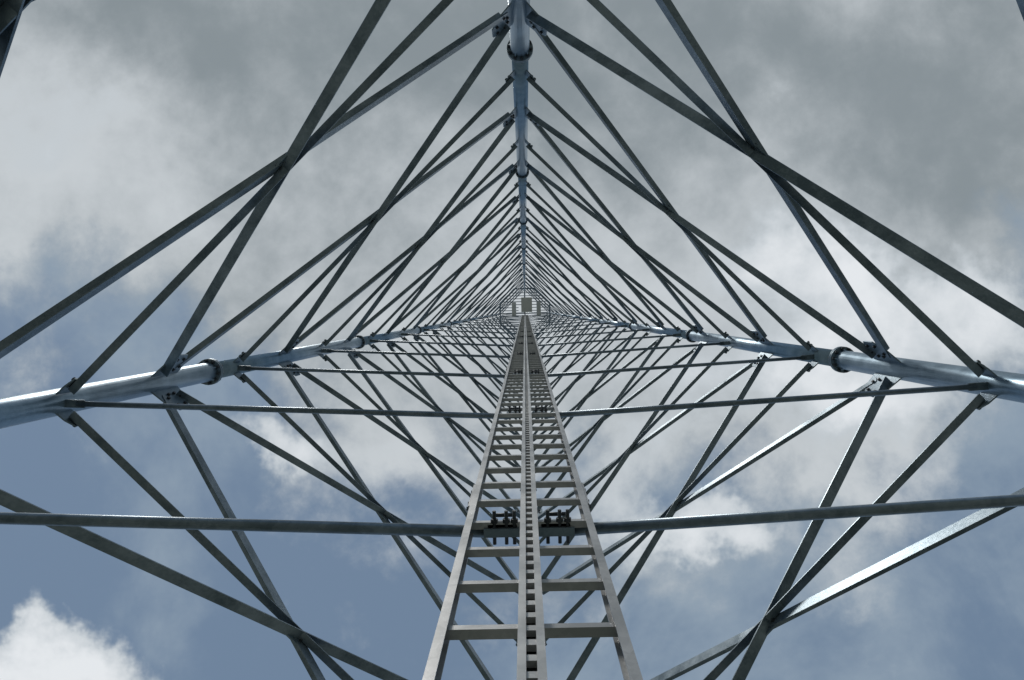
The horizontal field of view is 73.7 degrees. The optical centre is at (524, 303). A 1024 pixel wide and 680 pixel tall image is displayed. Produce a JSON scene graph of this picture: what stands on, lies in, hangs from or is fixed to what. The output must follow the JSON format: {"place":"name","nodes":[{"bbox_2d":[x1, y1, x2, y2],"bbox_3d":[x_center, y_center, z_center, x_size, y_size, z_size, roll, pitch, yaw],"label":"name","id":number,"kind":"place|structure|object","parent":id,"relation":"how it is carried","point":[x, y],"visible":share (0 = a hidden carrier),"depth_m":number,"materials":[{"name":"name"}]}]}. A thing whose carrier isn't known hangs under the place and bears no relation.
{"place":"outdoors","nodes":[
{"label":"outdoors","id":0,"kind":"place"},
{"bbox_2d":[0,0,1023,679],"label":"sky","id":1,"kind":"structure","parent":0,"point":[121,121],"materials":[{"name":"grey"}]},
{"label":"ground","id":2,"kind":"structure","parent":0,"visible":0},
{"bbox_2d":[0,0,1023,679],"bbox_3d":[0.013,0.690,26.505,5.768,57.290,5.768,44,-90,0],"label":"lattice tower","id":3,"kind":"structure","parent":2,"relation":"on","point":[172,376],"depth_m":6.28,"materials":[{"name":"metal"}]},
{"bbox_2d":[422,315,642,679],"bbox_3d":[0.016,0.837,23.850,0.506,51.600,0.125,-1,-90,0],"label":"access ladder","id":4,"kind":"object","parent":3,"relation":"attached to","point":[530,631],"visible":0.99,"depth_m":2.34,"materials":[{"name":"metal"}]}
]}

